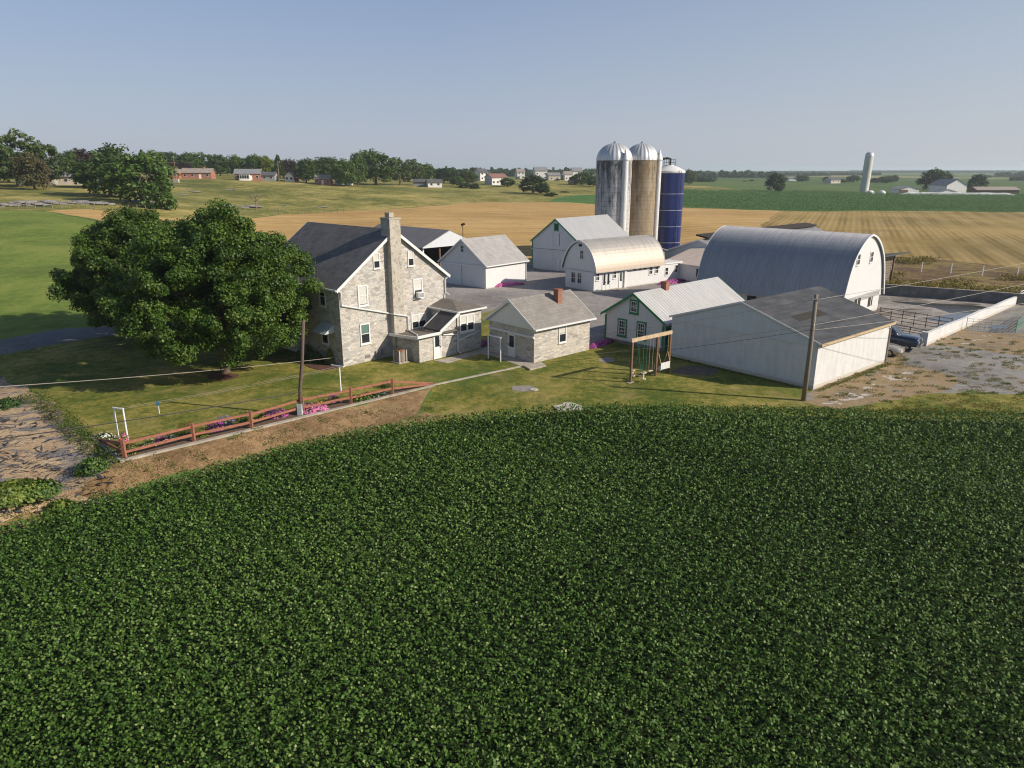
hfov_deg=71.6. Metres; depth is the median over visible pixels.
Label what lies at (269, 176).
ranch house
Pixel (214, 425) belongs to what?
flower clump
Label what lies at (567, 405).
pale bedrock
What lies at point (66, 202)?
rock
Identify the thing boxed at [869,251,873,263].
window
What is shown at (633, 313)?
window
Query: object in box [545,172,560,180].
house
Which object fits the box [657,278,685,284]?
flower bed
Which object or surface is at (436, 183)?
long shed
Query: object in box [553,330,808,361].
wire
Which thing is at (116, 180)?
tree
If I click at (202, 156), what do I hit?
tree
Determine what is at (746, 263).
arched barn
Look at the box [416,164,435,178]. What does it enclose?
tree
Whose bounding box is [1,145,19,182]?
tree
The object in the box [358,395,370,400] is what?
flower clump
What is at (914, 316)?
pipe fence
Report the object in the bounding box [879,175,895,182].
tree
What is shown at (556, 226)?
window
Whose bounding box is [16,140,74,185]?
tree
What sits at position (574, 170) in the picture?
house
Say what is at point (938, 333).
barnyard wall
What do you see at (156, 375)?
wire
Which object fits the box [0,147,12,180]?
tree
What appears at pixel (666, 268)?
window
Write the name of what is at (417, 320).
window
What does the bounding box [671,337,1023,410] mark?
green weeds
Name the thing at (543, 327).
stone outbuilding
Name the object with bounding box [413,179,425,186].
long shed
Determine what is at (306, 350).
shrub
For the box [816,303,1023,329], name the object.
wire
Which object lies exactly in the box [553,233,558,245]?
loft door
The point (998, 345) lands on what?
gravel lot
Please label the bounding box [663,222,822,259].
freestall barn
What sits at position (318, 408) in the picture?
flower clump
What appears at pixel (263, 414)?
flower clump
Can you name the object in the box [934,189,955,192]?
farm shed
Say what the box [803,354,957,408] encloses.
dry grass
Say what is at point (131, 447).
flower clump
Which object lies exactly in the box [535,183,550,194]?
tree
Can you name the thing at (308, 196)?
pasture
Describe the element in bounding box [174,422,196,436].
flower clump
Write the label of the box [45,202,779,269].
tan stubble field
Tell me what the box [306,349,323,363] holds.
shrub
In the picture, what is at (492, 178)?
house
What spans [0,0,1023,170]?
sky
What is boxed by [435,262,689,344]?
gravel yard
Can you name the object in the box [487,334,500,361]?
clothesline post
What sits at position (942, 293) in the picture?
concrete wall
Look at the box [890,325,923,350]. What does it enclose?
pickup truck
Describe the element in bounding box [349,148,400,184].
tree
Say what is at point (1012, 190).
farm shed
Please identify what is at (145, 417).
wire
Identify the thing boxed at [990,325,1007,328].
puddle
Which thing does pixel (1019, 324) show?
tube gate
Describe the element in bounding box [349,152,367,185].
tree
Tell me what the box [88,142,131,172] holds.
tree
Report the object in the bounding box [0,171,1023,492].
farmland
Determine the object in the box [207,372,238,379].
mulch ring
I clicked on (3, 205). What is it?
rock
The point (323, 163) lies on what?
tree
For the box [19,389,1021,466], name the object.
lawn edge grass
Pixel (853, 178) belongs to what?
tree
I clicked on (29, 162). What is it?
tree
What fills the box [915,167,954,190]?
tree
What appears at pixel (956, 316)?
puddle
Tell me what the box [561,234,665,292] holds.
milk house
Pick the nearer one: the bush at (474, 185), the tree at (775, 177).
the bush at (474, 185)
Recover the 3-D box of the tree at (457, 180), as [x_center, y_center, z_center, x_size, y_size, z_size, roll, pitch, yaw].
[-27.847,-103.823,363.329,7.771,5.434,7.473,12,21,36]
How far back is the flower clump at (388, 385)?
51.03 m
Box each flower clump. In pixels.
[92,431,115,439]
[118,432,130,446]
[126,442,139,454]
[141,439,156,447]
[155,435,168,441]
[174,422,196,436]
[196,430,208,437]
[206,422,223,431]
[217,415,235,426]
[235,410,253,422]
[258,412,266,417]
[261,408,288,418]
[292,402,328,413]
[327,394,340,402]
[352,393,361,402]
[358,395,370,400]
[367,391,380,397]
[379,380,395,388]
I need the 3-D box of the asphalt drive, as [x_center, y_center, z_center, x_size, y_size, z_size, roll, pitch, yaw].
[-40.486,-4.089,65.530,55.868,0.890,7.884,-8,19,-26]
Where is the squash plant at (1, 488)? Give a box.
[0,480,20,505]
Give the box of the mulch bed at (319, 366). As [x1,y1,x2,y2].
[304,358,339,369]
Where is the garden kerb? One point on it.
(476, 375)
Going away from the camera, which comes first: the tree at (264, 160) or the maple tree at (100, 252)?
the maple tree at (100, 252)
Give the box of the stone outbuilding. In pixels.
[483,288,596,362]
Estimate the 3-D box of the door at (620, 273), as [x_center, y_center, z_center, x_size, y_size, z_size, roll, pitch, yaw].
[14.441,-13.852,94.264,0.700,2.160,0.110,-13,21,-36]
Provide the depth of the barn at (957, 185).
423.17 m
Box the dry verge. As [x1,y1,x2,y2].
[0,412,444,532]
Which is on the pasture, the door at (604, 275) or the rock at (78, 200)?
the rock at (78, 200)
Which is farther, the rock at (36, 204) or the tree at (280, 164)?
the tree at (280, 164)
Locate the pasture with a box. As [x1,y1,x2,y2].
[0,173,742,219]
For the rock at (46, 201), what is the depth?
165.15 m
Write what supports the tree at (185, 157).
on the pasture
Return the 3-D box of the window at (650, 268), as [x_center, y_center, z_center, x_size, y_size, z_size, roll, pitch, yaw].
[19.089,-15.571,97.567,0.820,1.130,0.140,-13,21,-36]
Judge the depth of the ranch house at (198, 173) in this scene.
322.53 m
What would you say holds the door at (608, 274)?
in the milk house at (598, 265)
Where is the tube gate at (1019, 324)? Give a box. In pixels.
[1015,317,1023,332]
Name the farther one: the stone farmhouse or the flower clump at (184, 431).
the stone farmhouse
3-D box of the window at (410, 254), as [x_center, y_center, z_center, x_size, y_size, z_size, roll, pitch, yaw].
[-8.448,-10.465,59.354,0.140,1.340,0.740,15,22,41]
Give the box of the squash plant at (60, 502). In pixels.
[40,497,78,518]
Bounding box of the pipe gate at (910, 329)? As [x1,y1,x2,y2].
[895,324,926,333]
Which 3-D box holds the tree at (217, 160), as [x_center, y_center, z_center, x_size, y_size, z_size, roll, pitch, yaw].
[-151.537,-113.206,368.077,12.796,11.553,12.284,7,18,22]
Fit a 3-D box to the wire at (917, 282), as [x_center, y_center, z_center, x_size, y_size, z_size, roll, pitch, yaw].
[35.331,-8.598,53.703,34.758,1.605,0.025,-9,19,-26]
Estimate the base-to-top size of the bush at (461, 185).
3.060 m
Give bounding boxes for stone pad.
[511,385,534,391]
[599,357,614,362]
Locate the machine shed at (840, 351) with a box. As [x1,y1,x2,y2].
[669,286,895,388]
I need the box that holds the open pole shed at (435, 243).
[374,224,463,266]
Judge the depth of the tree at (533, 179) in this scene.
315.29 m
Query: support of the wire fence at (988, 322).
on the farm lane
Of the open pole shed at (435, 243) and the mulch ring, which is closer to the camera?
the mulch ring
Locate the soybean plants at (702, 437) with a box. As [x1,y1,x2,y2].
[0,401,1023,767]
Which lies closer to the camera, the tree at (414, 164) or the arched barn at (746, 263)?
the arched barn at (746, 263)
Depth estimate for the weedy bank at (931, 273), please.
109.03 m
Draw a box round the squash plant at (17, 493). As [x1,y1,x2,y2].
[0,477,54,508]
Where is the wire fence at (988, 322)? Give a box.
[965,317,1015,332]
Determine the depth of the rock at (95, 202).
168.50 m
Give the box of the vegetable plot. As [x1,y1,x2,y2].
[0,377,124,522]
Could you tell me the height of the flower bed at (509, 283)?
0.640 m
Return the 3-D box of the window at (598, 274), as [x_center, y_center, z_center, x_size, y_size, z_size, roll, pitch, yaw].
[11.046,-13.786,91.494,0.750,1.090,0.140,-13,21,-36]
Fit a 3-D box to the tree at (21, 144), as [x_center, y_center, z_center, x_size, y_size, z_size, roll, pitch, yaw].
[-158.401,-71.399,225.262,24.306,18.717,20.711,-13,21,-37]
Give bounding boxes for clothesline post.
[112,407,128,439]
[331,364,343,390]
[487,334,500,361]
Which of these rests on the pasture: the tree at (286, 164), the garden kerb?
the tree at (286, 164)
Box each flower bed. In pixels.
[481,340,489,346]
[496,281,524,286]
[589,339,613,348]
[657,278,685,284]
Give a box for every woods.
[45,155,1023,177]
[427,166,1023,181]
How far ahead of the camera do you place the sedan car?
59.46 m
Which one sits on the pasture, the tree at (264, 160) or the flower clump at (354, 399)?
the tree at (264, 160)
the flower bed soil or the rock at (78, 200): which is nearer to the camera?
the flower bed soil
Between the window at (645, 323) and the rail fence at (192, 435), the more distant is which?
the window at (645, 323)
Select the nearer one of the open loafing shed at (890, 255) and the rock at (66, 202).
the open loafing shed at (890, 255)
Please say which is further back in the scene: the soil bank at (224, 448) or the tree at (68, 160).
the tree at (68, 160)
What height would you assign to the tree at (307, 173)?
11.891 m
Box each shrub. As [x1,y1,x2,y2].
[296,345,312,357]
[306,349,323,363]
[323,348,335,364]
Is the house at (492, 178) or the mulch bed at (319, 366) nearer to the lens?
the mulch bed at (319, 366)
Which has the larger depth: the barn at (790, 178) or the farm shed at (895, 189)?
the barn at (790, 178)
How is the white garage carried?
on the gravel yard at (546, 281)
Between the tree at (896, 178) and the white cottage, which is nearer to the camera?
the white cottage
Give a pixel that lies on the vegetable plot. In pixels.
(28, 416)
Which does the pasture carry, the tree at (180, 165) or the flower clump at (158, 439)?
the tree at (180, 165)
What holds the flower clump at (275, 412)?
on the flower bed soil
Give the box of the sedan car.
[887,343,904,356]
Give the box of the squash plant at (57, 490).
[20,478,64,502]
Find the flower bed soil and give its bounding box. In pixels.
[116,387,412,456]
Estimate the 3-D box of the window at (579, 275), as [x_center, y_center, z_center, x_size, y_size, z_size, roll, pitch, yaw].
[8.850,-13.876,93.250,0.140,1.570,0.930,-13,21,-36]
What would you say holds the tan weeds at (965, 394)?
on the farm lane
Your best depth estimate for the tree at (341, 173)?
315.23 m
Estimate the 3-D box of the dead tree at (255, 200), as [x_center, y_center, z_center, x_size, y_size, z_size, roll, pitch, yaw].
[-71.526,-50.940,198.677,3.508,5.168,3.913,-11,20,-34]
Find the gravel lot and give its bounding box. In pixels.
[929,328,1023,355]
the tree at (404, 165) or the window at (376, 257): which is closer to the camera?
the window at (376, 257)
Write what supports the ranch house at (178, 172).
on the pasture
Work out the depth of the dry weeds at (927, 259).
95.91 m
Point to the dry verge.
(25, 516)
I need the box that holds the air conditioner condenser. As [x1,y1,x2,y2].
[391,348,409,363]
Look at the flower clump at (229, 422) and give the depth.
43.40 m
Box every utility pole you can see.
[296,320,304,414]
[801,294,821,400]
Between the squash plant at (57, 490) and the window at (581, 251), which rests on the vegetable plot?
the squash plant at (57, 490)
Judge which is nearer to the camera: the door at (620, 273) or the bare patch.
the bare patch
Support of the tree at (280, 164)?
on the pasture
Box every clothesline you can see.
[122,367,332,407]
[124,367,339,408]
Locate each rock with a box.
[0,203,22,206]
[13,200,41,203]
[23,203,50,205]
[38,199,58,203]
[52,201,75,204]
[70,200,87,201]
[76,201,108,204]
[237,205,263,207]
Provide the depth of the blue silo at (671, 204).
128.99 m
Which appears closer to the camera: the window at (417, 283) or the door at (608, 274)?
the window at (417, 283)
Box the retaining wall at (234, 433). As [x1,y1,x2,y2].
[91,385,434,462]
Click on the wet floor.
(951, 308)
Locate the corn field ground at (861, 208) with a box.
[683,190,1023,211]
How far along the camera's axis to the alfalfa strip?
284.37 m
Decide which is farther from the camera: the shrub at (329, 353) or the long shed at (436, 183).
the long shed at (436, 183)
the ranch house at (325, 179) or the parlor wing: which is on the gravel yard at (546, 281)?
the parlor wing
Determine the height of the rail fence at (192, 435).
1.430 m
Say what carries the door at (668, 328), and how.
in the white cottage
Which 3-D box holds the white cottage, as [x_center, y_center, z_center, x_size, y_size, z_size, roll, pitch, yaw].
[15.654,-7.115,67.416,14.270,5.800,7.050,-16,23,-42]
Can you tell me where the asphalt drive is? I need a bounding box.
[0,323,235,354]
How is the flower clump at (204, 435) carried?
on the flower bed soil
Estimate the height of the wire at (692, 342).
5.076 m
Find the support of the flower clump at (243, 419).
on the flower bed soil
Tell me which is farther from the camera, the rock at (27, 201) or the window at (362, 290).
the rock at (27, 201)
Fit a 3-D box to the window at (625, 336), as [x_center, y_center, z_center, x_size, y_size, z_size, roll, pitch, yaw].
[9.914,-5.056,63.953,0.130,1.670,1.120,-16,23,-42]
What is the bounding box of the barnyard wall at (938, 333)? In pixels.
[921,296,1017,345]
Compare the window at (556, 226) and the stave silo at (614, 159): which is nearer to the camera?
the window at (556, 226)
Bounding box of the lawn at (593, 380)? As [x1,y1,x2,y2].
[0,308,1023,450]
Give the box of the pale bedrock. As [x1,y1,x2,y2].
[553,402,581,411]
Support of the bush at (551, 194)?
on the pasture
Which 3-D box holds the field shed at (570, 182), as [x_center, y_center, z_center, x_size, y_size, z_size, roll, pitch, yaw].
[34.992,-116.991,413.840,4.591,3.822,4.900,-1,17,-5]
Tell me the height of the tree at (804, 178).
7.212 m
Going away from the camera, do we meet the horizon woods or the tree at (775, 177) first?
the tree at (775, 177)
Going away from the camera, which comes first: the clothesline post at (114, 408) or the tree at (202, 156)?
the clothesline post at (114, 408)
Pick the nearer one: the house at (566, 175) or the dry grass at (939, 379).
the dry grass at (939, 379)
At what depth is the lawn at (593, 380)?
51.77 m
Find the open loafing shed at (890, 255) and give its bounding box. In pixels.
[885,252,909,283]
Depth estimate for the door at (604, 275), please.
92.40 m
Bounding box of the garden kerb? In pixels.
[432,366,520,384]
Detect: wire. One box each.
[0,357,336,386]
[0,391,301,438]
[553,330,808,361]
[564,324,812,356]
[592,300,809,335]
[815,284,1022,324]
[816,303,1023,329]
[822,263,1023,298]
[899,262,1022,274]
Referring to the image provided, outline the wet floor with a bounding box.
[893,301,986,312]
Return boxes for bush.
[138,182,178,209]
[457,182,470,187]
[469,183,479,188]
[543,192,557,195]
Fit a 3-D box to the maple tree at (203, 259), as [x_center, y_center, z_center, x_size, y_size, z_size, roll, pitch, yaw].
[-22.486,-7.046,53.334,15.685,13.579,14.442,-14,21,-38]
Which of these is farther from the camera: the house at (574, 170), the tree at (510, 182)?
the house at (574, 170)
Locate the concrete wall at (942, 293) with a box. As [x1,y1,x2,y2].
[882,284,1023,304]
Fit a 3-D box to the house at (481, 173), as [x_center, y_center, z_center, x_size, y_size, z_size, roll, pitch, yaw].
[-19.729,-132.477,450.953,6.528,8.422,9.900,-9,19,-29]
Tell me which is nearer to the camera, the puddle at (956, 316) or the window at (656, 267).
the puddle at (956, 316)
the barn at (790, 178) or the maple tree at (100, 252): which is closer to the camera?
the maple tree at (100, 252)
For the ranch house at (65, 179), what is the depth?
238.98 m
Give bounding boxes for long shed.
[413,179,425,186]
[425,179,442,187]
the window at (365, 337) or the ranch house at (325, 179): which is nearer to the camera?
the window at (365, 337)
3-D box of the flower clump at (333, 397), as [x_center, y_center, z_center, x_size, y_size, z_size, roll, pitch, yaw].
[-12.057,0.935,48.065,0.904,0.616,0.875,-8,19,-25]
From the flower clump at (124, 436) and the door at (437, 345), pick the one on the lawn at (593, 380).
the flower clump at (124, 436)
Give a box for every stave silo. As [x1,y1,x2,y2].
[595,141,632,234]
[629,141,662,238]
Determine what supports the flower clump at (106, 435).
on the lawn at (593, 380)
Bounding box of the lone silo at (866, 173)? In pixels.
[859,152,873,192]
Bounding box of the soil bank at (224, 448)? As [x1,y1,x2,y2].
[74,387,431,500]
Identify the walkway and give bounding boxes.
[435,346,532,367]
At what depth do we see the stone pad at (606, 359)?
58.50 m
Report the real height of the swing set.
3.620 m
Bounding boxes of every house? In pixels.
[38,171,81,184]
[169,167,181,178]
[180,167,215,178]
[233,169,261,180]
[261,172,277,180]
[283,172,296,181]
[313,173,332,184]
[474,168,488,180]
[484,173,507,184]
[515,169,524,178]
[532,167,547,178]
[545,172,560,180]
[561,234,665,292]
[562,171,572,179]
[570,167,582,178]
[824,177,840,182]
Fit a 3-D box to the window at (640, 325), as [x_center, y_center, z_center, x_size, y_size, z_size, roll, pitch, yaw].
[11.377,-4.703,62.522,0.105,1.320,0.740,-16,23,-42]
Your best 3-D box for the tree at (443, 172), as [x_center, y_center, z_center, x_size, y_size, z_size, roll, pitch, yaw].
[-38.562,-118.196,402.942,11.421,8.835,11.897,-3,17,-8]
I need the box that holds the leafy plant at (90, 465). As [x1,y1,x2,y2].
[72,455,111,477]
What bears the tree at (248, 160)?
on the pasture
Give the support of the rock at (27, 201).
on the pasture
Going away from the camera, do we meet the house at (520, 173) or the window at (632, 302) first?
the window at (632, 302)
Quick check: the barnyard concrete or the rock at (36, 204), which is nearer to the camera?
the barnyard concrete
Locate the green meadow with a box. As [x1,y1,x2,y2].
[0,211,271,339]
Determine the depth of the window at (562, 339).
59.31 m
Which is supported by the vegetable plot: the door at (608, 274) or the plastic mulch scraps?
the plastic mulch scraps
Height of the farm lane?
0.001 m
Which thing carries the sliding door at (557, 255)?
in the white barn at (553, 240)
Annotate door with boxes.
[433,334,441,359]
[441,263,461,284]
[462,266,484,288]
[508,333,515,357]
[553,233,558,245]
[553,251,565,271]
[602,273,606,289]
[606,272,610,289]
[618,271,622,287]
[665,325,671,349]
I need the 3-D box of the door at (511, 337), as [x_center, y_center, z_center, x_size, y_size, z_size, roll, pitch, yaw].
[-0.039,-3.254,59.281,0.110,1.990,0.920,-15,22,-40]
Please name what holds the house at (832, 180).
on the farmland
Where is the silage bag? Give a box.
[901,192,1013,195]
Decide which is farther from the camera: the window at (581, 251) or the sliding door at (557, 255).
the sliding door at (557, 255)
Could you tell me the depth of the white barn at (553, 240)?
110.82 m
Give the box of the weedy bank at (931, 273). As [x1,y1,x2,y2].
[885,257,1023,293]
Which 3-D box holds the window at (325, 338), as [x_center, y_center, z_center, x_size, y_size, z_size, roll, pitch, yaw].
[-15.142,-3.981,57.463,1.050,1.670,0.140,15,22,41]
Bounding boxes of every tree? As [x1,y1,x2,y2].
[0,128,56,186]
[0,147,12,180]
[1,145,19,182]
[10,151,52,189]
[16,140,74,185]
[46,204,195,344]
[58,150,80,170]
[66,152,138,196]
[67,148,90,166]
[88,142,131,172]
[89,197,324,373]
[96,149,181,204]
[143,150,168,172]
[158,160,192,168]
[161,151,179,162]
[168,152,205,167]
[187,152,220,167]
[206,154,231,175]
[226,154,243,173]
[239,153,262,168]
[249,193,260,209]
[254,155,273,171]
[270,154,285,179]
[277,158,295,174]
[291,157,317,182]
[304,156,337,174]
[331,158,359,186]
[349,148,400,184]
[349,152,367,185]
[390,157,414,184]
[398,159,427,181]
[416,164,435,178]
[434,168,451,182]
[450,176,464,185]
[458,171,478,182]
[498,178,514,186]
[518,175,548,192]
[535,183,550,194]
[570,172,590,184]
[585,176,595,186]
[684,168,696,183]
[764,171,787,191]
[794,175,809,181]
[846,175,860,181]
[870,178,879,182]
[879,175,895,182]
[891,175,898,181]
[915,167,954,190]
[967,174,989,188]
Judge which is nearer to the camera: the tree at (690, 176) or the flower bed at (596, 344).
the flower bed at (596, 344)
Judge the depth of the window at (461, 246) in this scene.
95.12 m
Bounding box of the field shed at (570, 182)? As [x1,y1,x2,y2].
[568,180,575,184]
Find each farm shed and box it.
[889,186,918,193]
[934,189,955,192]
[966,187,1019,193]
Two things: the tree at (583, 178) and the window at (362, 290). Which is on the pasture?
the tree at (583, 178)
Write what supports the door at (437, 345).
in the stone farmhouse
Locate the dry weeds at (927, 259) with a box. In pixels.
[885,255,1023,292]
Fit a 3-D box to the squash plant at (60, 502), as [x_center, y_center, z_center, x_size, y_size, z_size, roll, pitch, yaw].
[-21.993,5.966,34.572,1.733,0.761,1.731,0,17,0]
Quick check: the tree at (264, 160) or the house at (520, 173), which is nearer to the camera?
the tree at (264, 160)
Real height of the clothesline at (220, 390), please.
0.141 m
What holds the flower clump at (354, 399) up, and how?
on the flower bed soil
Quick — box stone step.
[523,362,545,369]
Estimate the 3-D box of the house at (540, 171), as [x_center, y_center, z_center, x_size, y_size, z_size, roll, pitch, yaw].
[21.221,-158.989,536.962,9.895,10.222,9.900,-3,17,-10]
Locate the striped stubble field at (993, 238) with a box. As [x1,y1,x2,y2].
[760,211,1023,267]
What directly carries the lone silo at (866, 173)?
on the corn field ground at (861, 208)
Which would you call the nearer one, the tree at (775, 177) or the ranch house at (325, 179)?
the ranch house at (325, 179)
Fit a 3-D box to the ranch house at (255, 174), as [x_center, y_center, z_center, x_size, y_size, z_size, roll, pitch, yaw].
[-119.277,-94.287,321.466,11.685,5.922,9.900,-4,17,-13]
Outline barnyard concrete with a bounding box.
[874,294,996,335]
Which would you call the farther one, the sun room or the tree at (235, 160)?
the tree at (235, 160)
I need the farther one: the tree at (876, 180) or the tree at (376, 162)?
the tree at (876, 180)
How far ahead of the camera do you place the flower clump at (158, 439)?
40.74 m
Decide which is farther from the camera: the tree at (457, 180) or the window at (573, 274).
the tree at (457, 180)
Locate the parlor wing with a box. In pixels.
[660,247,704,281]
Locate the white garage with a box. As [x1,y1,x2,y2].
[437,234,529,288]
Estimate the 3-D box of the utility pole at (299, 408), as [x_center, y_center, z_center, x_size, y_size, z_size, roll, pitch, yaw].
[-13.229,-0.719,44.663,0.935,6.667,0.300,0,17,0]
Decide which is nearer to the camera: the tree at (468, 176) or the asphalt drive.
the asphalt drive
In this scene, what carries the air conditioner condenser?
on the lawn at (593, 380)
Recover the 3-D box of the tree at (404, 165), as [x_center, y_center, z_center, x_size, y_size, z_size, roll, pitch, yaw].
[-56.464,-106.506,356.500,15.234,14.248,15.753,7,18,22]
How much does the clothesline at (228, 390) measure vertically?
0.141 m
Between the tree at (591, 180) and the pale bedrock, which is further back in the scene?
the tree at (591, 180)
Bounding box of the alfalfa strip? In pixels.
[547,195,594,203]
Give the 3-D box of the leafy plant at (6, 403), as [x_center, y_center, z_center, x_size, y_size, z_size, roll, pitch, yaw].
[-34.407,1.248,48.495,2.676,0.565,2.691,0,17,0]
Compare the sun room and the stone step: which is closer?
the stone step
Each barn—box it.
[530,214,628,271]
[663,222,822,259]
[696,225,884,310]
[786,177,796,180]
[928,179,967,192]
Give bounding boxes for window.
[318,290,326,307]
[321,334,329,345]
[357,285,369,307]
[359,322,371,345]
[373,253,380,269]
[407,250,414,266]
[411,312,425,329]
[413,278,423,299]
[459,313,475,333]
[460,245,463,252]
[553,223,558,230]
[558,326,566,343]
[571,271,575,283]
[576,272,581,284]
[579,250,583,259]
[595,273,599,281]
[616,318,626,337]
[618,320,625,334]
[628,299,638,314]
[630,301,637,312]
[636,321,646,340]
[637,323,644,336]
[649,267,652,274]
[655,266,658,273]
[664,267,668,275]
[856,253,860,266]
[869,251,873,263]
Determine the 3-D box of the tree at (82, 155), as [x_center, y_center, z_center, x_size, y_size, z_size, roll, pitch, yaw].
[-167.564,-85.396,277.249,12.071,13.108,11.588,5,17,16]
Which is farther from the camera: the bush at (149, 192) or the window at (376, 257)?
the bush at (149, 192)
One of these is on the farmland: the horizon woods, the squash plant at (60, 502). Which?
the horizon woods
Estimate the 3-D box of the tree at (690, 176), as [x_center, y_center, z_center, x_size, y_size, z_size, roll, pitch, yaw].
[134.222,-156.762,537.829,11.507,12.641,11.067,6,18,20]
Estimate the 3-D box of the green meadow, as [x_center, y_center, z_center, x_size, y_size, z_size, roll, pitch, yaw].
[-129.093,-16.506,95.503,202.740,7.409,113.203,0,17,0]
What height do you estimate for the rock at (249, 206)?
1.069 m
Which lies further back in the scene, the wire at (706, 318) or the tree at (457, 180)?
the tree at (457, 180)
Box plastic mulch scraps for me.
[0,402,115,526]
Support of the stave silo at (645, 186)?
on the tan stubble field at (520, 225)
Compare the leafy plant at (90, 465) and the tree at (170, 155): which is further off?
the tree at (170, 155)
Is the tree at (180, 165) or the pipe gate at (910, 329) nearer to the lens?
the pipe gate at (910, 329)
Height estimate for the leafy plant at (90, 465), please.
0.973 m
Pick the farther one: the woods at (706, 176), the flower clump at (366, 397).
the woods at (706, 176)
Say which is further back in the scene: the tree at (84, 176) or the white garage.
the tree at (84, 176)
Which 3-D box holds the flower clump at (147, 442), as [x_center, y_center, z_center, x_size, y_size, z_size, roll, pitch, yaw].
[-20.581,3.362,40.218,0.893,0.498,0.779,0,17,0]
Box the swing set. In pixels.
[626,330,672,383]
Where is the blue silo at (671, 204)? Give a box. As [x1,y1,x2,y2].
[657,157,685,248]
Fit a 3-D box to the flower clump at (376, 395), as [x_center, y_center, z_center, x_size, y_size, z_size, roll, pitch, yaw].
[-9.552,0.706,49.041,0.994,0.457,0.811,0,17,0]
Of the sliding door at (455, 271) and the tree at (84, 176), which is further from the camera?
the tree at (84, 176)
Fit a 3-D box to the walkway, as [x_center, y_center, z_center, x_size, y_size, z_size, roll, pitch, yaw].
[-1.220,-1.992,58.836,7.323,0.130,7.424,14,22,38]
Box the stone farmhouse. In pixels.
[277,212,486,366]
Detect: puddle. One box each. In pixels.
[929,313,971,326]
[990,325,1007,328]
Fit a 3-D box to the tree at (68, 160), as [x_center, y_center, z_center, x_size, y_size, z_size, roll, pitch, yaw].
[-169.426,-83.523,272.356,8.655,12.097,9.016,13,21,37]
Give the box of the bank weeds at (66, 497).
[1,406,441,521]
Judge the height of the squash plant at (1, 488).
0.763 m
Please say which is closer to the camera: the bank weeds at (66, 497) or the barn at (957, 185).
the bank weeds at (66, 497)
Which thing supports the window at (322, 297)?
in the stone farmhouse
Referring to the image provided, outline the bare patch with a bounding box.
[672,366,718,374]
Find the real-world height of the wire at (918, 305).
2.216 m
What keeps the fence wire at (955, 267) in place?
attached to the fence post
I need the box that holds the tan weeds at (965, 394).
[818,349,1023,410]
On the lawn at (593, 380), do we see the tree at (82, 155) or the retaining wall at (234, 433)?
the retaining wall at (234, 433)
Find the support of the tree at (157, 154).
on the pasture
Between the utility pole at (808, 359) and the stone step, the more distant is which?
the stone step
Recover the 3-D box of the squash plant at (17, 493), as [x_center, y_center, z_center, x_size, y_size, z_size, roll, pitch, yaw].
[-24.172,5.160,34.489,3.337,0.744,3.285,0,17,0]
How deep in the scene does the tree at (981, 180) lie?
435.50 m
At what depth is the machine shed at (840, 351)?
54.34 m
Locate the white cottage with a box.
[600,277,745,351]
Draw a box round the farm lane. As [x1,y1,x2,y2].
[802,305,1023,401]
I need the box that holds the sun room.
[239,174,250,180]
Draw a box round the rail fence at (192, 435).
[98,378,432,457]
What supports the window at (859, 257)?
in the arched barn at (746, 263)
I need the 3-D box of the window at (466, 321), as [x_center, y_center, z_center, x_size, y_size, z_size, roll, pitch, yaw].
[-3.835,-5.209,60.801,0.140,1.600,1.830,15,22,41]
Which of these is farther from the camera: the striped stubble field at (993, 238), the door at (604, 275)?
the striped stubble field at (993, 238)
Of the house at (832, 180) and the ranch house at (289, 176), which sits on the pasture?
the ranch house at (289, 176)
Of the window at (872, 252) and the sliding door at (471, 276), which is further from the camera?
the sliding door at (471, 276)
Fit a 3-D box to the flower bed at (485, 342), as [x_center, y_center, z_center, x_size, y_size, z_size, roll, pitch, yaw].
[-2.458,-3.701,63.583,0.890,0.605,1.199,10,20,30]
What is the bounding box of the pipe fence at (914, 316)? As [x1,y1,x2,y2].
[880,307,952,327]
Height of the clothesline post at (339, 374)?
2.220 m
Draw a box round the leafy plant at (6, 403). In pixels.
[0,396,26,410]

